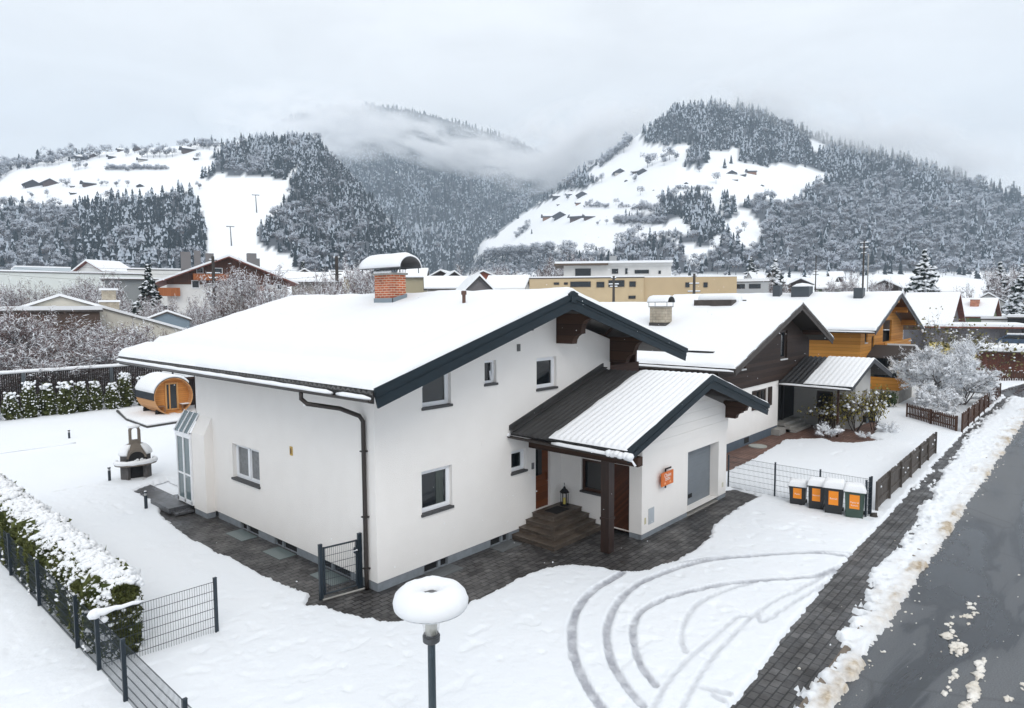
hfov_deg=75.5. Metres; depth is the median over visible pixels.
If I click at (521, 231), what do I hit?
hedgerow
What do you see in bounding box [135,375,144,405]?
thuja
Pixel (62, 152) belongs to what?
bare tree
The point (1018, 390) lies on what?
side road
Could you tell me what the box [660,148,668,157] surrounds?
bare tree
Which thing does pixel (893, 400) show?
plant
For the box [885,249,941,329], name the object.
conifer
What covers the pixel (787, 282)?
house
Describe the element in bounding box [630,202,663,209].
hedgerow
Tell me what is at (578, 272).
window
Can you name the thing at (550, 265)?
snowy bush
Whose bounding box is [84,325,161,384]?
snowy bush
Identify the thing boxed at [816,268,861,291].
snowy bush
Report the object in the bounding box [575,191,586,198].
farmhouse
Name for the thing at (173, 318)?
dormer house
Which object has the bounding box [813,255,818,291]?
mast
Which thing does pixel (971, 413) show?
board fence
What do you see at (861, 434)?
snowy shrub
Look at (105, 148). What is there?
bare tree
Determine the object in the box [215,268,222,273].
window
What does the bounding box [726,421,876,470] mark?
brick path
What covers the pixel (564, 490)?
lantern
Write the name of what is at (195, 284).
window
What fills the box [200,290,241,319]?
snowy bush
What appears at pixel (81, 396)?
thuja
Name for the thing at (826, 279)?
house
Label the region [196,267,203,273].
window
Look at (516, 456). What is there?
window
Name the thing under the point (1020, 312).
conifer
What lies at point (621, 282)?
window
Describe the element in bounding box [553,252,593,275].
snowy bush
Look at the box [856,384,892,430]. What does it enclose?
leafy shrub
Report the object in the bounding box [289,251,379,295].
snowy bush
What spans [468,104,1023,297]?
hills
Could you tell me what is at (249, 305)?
snowy bush
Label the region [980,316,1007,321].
wall block
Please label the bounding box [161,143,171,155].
bare tree
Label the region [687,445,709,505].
garage door
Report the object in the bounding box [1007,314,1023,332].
carport
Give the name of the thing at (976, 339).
leafy tree
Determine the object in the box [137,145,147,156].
bare tree
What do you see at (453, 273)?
house
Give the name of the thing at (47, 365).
snowy bush
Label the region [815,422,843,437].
snowy shrub
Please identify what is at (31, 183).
farmhouse
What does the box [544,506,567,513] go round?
doormat
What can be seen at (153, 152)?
bare tree
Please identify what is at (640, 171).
farmhouse
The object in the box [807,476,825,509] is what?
dustbin
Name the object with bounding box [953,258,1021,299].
snowy bush
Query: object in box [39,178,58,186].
farmhouse
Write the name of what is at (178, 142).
bare tree
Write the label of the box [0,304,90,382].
snowy bush
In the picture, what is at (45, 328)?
snowy bush
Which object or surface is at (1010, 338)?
car
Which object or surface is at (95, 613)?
fence
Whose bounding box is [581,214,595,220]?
farmhouse
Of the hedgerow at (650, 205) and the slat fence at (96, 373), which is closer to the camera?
the slat fence at (96, 373)
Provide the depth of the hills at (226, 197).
690.15 m
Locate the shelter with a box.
[162,371,195,407]
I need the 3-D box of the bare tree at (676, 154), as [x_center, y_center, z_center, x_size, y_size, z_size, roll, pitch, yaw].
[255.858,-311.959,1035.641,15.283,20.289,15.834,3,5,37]
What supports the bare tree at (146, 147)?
on the hills at (226, 197)
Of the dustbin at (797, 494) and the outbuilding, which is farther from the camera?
the outbuilding
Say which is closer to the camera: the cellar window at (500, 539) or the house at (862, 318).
the cellar window at (500, 539)
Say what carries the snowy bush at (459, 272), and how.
on the ground
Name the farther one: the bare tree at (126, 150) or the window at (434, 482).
the bare tree at (126, 150)
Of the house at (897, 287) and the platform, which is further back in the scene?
the house at (897, 287)
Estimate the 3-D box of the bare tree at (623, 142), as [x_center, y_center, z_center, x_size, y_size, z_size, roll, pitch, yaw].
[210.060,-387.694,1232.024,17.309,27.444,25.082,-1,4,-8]
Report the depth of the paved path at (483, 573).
19.11 m
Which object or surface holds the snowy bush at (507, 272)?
on the ground
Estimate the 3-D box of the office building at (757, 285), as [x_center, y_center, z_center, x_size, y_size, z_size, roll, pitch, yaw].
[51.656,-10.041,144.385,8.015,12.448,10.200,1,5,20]
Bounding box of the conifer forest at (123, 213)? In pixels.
[0,95,1023,278]
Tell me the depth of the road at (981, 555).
15.21 m
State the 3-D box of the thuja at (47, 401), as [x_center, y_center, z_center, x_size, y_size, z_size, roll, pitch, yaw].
[-31.187,3.132,44.379,1.242,2.579,1.267,0,4,1]
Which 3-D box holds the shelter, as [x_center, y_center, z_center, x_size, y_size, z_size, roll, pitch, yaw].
[-22.131,2.507,48.224,4.050,2.660,4.800,3,6,42]
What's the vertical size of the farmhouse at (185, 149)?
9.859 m
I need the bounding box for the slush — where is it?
[798,424,1023,707]
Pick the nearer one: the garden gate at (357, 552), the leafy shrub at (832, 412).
the garden gate at (357, 552)
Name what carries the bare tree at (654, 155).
on the hills at (785, 179)
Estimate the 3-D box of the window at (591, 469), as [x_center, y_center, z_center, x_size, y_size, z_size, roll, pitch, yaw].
[2.708,4.016,21.513,1.120,1.135,0.180,3,6,42]
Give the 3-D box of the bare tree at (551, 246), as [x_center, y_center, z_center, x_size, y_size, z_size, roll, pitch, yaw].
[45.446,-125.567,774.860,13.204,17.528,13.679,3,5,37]
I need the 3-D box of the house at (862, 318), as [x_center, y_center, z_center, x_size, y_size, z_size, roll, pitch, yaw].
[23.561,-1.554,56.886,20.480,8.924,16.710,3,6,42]
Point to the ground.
(100, 439)
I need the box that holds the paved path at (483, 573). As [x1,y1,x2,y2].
[160,490,757,621]
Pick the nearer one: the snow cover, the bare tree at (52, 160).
the snow cover
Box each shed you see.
[0,306,102,332]
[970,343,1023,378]
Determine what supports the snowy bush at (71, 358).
on the ground
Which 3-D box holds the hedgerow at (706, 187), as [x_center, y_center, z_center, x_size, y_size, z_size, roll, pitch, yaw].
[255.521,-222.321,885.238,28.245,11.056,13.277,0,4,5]
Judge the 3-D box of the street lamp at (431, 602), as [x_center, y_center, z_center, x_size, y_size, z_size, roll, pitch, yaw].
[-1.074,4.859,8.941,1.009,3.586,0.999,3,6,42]
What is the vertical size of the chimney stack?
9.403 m
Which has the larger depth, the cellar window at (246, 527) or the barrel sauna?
the barrel sauna
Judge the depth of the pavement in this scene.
15.46 m
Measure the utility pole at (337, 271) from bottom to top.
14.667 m
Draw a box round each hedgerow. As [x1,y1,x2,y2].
[104,162,169,170]
[481,241,555,259]
[500,179,562,209]
[514,223,529,237]
[583,201,609,207]
[598,133,630,166]
[612,213,666,223]
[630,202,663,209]
[675,185,689,189]
[692,184,713,190]
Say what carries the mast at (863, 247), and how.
on the ground
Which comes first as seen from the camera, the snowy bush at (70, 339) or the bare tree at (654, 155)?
the snowy bush at (70, 339)
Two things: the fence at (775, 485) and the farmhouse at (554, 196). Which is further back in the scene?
the farmhouse at (554, 196)
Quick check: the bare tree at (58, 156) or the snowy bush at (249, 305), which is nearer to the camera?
the snowy bush at (249, 305)
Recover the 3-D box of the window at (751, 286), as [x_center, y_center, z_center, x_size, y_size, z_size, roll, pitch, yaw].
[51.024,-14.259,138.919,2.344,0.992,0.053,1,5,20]
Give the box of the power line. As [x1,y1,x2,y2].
[8,262,185,269]
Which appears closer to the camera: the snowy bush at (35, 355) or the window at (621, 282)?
the snowy bush at (35, 355)
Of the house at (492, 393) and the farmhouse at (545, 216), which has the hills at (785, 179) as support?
the farmhouse at (545, 216)
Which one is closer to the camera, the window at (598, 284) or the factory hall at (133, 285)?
the window at (598, 284)
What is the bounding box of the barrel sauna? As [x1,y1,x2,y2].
[135,372,193,413]
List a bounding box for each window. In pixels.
[191,280,199,287]
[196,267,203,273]
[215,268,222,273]
[231,444,260,488]
[243,524,258,535]
[277,539,296,552]
[325,560,350,577]
[421,373,452,410]
[421,465,453,517]
[424,558,446,573]
[484,360,497,386]
[490,534,506,546]
[511,449,527,475]
[536,357,557,390]
[570,281,590,286]
[575,269,590,275]
[580,458,600,496]
[596,282,603,286]
[608,280,624,286]
[612,269,617,273]
[629,281,635,286]
[635,270,648,273]
[737,284,744,288]
[749,284,760,288]
[757,388,765,400]
[780,330,787,360]
[816,391,832,406]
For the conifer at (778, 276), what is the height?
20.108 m
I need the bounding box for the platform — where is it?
[116,405,195,427]
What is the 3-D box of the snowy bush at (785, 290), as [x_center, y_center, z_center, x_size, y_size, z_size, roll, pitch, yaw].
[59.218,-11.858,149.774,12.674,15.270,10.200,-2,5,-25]
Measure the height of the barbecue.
2.347 m
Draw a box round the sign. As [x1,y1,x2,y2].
[661,466,673,487]
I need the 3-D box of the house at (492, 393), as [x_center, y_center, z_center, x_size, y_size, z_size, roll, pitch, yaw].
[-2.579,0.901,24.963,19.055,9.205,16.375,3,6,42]
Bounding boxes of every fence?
[0,363,160,411]
[0,527,189,707]
[87,577,218,667]
[727,454,870,513]
[875,432,936,510]
[906,403,957,430]
[961,383,1000,432]
[996,370,1023,380]
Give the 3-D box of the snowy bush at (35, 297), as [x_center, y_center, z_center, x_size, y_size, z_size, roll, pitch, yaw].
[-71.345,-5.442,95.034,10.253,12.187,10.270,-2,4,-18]
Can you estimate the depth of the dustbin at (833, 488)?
22.57 m
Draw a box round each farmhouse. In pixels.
[21,179,40,187]
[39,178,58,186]
[73,154,89,160]
[79,180,96,186]
[106,155,115,158]
[136,157,147,161]
[178,146,195,153]
[541,214,552,220]
[551,194,560,200]
[552,211,565,220]
[567,213,582,222]
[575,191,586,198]
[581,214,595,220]
[612,168,624,175]
[635,168,646,174]
[745,168,756,174]
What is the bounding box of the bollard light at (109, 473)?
[107,466,110,480]
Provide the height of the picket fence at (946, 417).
1.003 m
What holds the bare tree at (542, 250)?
on the hills at (785, 179)
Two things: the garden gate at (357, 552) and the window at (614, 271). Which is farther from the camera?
the window at (614, 271)
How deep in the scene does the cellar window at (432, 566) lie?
18.40 m
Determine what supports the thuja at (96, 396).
on the ground
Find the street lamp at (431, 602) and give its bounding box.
[393,575,467,707]
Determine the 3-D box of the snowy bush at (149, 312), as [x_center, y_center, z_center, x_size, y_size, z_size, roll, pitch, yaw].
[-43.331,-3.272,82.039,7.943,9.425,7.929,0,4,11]
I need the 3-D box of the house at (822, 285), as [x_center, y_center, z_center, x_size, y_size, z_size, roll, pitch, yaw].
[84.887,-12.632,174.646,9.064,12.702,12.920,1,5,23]
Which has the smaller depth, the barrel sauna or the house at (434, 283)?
the barrel sauna
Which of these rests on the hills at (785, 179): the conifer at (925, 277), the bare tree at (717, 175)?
the bare tree at (717, 175)
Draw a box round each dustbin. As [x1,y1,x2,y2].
[788,478,807,504]
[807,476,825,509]
[823,477,844,514]
[843,481,866,518]
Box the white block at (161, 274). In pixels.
[127,268,180,309]
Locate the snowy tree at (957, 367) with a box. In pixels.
[886,335,993,402]
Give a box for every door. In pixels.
[164,382,178,409]
[536,449,547,508]
[614,463,628,532]
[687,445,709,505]
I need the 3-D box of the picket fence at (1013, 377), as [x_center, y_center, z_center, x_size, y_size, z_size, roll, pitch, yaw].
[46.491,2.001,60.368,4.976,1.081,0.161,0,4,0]
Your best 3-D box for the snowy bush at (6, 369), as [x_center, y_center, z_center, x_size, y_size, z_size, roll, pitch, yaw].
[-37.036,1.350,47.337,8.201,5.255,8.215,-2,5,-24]
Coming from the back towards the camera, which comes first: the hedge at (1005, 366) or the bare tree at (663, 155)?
the bare tree at (663, 155)
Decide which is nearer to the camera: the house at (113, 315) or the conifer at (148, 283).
the house at (113, 315)
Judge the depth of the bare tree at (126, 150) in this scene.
810.49 m
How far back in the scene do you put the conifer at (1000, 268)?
138.47 m
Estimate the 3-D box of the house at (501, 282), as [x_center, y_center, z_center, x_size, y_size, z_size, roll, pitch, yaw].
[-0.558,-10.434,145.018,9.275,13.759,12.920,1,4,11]
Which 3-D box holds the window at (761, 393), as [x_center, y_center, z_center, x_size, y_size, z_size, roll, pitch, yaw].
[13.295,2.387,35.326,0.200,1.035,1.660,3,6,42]
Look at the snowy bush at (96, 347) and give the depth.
51.78 m
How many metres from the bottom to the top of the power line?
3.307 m
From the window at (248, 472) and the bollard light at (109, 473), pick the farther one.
the bollard light at (109, 473)
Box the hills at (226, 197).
[0,143,406,295]
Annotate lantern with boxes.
[560,483,568,505]
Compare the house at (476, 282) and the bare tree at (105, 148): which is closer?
the house at (476, 282)
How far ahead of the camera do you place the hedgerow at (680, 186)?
893.76 m
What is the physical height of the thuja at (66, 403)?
2.594 m
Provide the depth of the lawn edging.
33.68 m
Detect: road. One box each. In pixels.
[834,421,1023,707]
[1001,384,1023,397]
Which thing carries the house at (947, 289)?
on the ground
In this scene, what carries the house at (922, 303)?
on the ground
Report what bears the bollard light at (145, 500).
on the ground
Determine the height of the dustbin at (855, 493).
1.183 m
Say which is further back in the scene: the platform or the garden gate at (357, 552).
the platform
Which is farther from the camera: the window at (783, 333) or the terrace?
the window at (783, 333)
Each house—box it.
[21,293,186,338]
[71,259,129,272]
[114,252,769,591]
[147,310,191,327]
[286,272,343,294]
[298,268,310,271]
[329,270,368,291]
[397,268,429,292]
[424,276,467,291]
[428,269,449,275]
[444,270,461,275]
[456,273,493,290]
[470,270,494,278]
[486,275,530,289]
[600,293,891,452]
[673,283,924,403]
[745,271,757,278]
[752,278,788,285]
[786,277,813,292]
[814,276,839,291]
[814,282,854,291]
[827,271,844,281]
[868,279,905,290]
[903,292,965,349]
[939,286,963,292]
[962,298,1001,321]
[978,292,1005,311]
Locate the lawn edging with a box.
[0,442,75,453]
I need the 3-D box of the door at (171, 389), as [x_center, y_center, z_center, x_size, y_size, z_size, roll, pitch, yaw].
[-22.547,2.793,43.779,0.059,1.800,0.820,3,6,42]
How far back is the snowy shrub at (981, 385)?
45.39 m
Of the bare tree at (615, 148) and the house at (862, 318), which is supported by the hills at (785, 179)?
the bare tree at (615, 148)
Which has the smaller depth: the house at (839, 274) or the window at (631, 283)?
the window at (631, 283)
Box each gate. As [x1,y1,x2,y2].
[318,532,364,600]
[864,476,877,517]
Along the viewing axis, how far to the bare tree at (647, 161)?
1071.29 m
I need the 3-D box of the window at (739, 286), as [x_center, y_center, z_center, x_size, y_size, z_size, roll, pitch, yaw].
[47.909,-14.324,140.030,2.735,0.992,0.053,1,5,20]
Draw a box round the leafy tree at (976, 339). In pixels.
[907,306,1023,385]
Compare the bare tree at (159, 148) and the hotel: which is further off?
the bare tree at (159, 148)
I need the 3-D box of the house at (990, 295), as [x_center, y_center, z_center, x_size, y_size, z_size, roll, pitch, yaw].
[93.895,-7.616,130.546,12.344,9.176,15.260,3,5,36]
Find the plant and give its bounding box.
[879,388,898,406]
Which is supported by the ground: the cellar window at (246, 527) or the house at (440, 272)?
the house at (440, 272)
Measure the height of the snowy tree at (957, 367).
5.165 m
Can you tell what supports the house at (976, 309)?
on the ground
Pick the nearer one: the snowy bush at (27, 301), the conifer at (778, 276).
the snowy bush at (27, 301)
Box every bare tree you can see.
[6,159,15,167]
[45,154,55,162]
[53,152,64,160]
[59,148,68,156]
[86,143,98,151]
[99,144,112,151]
[120,144,129,153]
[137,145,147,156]
[141,145,150,153]
[148,143,157,157]
[155,146,162,153]
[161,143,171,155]
[168,147,176,156]
[176,140,185,145]
[540,243,549,255]
[545,241,553,250]
[583,243,594,250]
[614,143,622,154]
[619,138,628,146]
[624,131,632,143]
[635,223,643,230]
[640,152,651,167]
[646,153,656,160]
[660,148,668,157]
[665,147,672,159]
[670,150,678,157]
[713,172,720,178]
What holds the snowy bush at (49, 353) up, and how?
on the ground
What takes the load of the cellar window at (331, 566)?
in the house at (492, 393)
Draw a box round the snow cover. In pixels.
[0,370,1023,707]
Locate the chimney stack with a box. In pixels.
[98,288,119,309]
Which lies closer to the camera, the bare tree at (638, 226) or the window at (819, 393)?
the window at (819, 393)
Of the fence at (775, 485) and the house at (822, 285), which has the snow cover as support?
the fence at (775, 485)
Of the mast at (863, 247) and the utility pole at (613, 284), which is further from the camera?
the mast at (863, 247)
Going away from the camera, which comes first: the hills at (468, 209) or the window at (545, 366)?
the window at (545, 366)
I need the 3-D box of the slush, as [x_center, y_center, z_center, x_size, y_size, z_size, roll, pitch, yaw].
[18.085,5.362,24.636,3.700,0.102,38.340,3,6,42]
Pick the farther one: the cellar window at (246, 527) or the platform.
the platform
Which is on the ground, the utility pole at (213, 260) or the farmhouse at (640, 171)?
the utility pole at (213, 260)
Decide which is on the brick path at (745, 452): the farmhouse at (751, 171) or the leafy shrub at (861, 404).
the leafy shrub at (861, 404)
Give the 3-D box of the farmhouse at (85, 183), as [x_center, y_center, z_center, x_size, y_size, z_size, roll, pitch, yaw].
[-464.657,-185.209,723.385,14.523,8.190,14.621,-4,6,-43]
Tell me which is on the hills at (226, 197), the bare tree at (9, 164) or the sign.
the bare tree at (9, 164)
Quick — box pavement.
[730,386,1013,707]
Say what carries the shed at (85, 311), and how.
on the ground
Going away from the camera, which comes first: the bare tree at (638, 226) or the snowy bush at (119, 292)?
the snowy bush at (119, 292)
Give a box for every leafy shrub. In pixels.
[797,392,856,428]
[831,391,890,431]
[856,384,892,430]
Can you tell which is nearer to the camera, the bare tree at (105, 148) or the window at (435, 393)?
the window at (435, 393)
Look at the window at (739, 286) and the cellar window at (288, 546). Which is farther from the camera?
the window at (739, 286)
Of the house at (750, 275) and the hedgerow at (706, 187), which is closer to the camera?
the house at (750, 275)
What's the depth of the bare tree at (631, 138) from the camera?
1247.47 m
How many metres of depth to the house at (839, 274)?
299.91 m
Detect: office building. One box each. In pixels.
[529,256,737,301]
[737,278,768,292]
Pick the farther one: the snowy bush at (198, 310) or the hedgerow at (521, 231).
the hedgerow at (521, 231)
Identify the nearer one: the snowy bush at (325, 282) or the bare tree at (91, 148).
the snowy bush at (325, 282)
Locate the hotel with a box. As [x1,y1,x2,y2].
[155,251,298,314]
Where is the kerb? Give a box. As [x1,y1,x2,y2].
[798,457,986,707]
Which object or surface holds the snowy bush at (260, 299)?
on the ground
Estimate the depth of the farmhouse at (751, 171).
973.51 m
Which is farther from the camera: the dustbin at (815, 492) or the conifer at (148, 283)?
the conifer at (148, 283)
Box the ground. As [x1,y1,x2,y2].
[0,329,883,516]
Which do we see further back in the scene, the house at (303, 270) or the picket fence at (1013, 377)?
the house at (303, 270)
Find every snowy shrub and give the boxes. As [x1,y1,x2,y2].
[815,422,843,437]
[854,430,872,439]
[875,421,901,432]
[912,382,961,417]
[916,366,1007,406]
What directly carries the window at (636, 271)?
in the office building at (640, 280)
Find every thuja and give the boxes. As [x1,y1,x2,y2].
[0,392,21,419]
[19,380,39,418]
[38,382,57,415]
[56,380,76,414]
[72,381,90,411]
[88,380,103,410]
[104,382,121,409]
[117,372,134,406]
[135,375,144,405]
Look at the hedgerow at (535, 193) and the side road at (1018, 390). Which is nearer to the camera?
the side road at (1018, 390)
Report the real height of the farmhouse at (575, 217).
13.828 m
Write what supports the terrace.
on the ground
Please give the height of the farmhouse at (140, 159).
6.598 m
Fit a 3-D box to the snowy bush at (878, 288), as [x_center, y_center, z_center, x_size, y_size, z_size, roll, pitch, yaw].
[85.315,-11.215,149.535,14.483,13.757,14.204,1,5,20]
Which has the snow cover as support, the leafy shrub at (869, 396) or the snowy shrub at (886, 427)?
the snowy shrub at (886, 427)
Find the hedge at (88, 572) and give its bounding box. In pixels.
[0,473,144,658]
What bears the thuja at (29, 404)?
on the ground
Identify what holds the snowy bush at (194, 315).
on the ground
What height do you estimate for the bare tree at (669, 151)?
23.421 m
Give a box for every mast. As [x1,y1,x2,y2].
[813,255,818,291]
[860,240,868,290]
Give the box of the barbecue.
[113,424,157,479]
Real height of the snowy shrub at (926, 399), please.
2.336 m
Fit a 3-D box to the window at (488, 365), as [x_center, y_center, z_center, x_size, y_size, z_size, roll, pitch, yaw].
[-0.724,0.555,19.661,0.335,0.755,0.570,3,6,42]
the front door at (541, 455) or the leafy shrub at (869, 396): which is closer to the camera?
the front door at (541, 455)
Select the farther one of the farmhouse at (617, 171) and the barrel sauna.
the farmhouse at (617, 171)
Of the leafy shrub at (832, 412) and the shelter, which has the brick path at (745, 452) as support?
the leafy shrub at (832, 412)
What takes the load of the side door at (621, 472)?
in the house at (492, 393)
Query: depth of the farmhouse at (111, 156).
808.93 m
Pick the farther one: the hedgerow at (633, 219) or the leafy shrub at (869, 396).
the hedgerow at (633, 219)
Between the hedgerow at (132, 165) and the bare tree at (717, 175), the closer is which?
the hedgerow at (132, 165)
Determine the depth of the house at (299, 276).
139.34 m
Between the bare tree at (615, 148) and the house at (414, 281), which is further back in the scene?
the bare tree at (615, 148)
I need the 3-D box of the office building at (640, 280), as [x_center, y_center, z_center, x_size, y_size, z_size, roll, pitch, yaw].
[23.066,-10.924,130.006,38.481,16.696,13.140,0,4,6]
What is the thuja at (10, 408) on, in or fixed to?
on the ground
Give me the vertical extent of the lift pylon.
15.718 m
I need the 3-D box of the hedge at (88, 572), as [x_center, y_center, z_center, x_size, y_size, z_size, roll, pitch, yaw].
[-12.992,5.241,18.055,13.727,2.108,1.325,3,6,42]
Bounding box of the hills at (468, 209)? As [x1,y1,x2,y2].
[286,106,565,275]
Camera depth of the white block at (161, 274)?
173.99 m
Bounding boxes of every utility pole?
[206,256,220,301]
[331,256,342,284]
[608,276,618,301]
[688,274,700,293]
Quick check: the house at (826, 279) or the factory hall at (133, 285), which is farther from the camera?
the house at (826, 279)
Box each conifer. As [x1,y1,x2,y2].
[131,264,166,315]
[743,257,758,278]
[765,259,789,292]
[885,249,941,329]
[983,262,1012,302]
[1001,263,1023,315]
[1015,302,1023,313]
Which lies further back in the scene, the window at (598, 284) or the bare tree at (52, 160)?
the bare tree at (52, 160)
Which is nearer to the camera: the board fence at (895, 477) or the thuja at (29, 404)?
the board fence at (895, 477)
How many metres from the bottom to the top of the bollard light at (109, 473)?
0.654 m
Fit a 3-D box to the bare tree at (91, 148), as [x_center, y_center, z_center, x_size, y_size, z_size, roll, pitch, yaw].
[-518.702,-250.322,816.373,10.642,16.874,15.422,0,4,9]
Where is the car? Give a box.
[996,333,1023,343]
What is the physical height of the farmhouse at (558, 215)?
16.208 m
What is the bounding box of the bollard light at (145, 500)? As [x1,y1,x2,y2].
[143,491,147,508]
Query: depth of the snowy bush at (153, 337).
60.19 m
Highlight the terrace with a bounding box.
[134,485,171,498]
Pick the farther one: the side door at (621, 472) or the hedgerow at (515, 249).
the hedgerow at (515, 249)
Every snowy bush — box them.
[0,274,37,305]
[0,301,56,383]
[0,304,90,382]
[0,305,156,357]
[0,334,101,405]
[0,344,48,398]
[1,274,41,305]
[1,313,112,380]
[3,336,99,392]
[10,335,109,391]
[13,282,55,305]
[30,315,159,371]
[37,275,132,313]
[41,307,147,383]
[53,341,138,390]
[71,271,132,311]
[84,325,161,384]
[110,327,187,384]
[136,290,181,316]
[159,298,203,325]
[159,303,219,327]
[184,295,230,324]
[197,258,301,314]
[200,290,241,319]
[212,274,255,315]
[236,280,288,311]
[244,298,252,308]
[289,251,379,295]
[317,267,361,294]
[456,263,502,275]
[494,260,522,274]
[526,253,563,276]
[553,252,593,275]
[766,271,790,292]
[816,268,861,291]
[864,275,909,329]
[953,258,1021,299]
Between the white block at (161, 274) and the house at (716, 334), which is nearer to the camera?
the house at (716, 334)
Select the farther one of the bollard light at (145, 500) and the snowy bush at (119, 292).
the snowy bush at (119, 292)
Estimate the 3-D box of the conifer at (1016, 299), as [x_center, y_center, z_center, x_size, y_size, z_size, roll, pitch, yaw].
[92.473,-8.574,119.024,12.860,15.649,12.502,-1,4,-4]
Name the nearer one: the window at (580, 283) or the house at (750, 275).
the window at (580, 283)
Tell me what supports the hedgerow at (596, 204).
on the hills at (785, 179)
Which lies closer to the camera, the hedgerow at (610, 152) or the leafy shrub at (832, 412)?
the leafy shrub at (832, 412)
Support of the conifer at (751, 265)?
on the ground
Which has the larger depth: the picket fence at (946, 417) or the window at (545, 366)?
the picket fence at (946, 417)
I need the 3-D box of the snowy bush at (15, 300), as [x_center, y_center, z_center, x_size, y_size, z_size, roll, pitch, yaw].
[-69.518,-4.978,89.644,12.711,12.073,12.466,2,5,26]
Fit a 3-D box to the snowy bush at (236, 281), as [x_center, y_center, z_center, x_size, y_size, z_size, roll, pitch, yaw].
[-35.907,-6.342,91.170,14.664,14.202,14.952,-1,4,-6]
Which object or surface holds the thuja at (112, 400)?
on the ground
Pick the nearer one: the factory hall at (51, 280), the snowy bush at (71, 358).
the snowy bush at (71, 358)
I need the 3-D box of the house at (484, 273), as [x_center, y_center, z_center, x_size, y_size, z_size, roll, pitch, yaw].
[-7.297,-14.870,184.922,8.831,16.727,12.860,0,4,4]
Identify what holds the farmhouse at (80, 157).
on the hills at (226, 197)
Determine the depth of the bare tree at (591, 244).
662.76 m
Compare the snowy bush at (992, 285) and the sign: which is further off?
the snowy bush at (992, 285)
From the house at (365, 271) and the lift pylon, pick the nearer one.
the house at (365, 271)
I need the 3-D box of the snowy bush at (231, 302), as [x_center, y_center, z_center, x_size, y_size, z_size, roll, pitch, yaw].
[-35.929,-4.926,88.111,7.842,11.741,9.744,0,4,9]
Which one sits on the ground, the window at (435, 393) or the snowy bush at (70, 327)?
the snowy bush at (70, 327)
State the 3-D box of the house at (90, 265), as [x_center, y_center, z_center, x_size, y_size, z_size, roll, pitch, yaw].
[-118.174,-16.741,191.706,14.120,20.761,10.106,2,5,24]
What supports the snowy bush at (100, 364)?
on the ground
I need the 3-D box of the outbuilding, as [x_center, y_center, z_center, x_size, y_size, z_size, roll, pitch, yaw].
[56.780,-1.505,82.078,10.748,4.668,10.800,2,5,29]
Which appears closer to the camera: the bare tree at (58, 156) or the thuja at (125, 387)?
the thuja at (125, 387)
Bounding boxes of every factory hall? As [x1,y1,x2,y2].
[0,266,144,301]
[100,277,160,313]
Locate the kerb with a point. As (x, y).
(845, 649)
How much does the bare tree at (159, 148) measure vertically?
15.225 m
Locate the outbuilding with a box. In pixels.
[921,322,1023,359]
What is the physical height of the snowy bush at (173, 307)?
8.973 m
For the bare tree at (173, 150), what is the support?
on the hills at (226, 197)
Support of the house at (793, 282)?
on the ground
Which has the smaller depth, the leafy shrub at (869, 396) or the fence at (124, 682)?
the fence at (124, 682)
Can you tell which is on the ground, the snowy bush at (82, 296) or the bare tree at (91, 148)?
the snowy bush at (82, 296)
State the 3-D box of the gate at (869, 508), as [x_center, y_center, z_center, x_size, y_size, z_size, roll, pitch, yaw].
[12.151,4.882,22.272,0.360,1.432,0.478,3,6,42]
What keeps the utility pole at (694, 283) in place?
on the ground

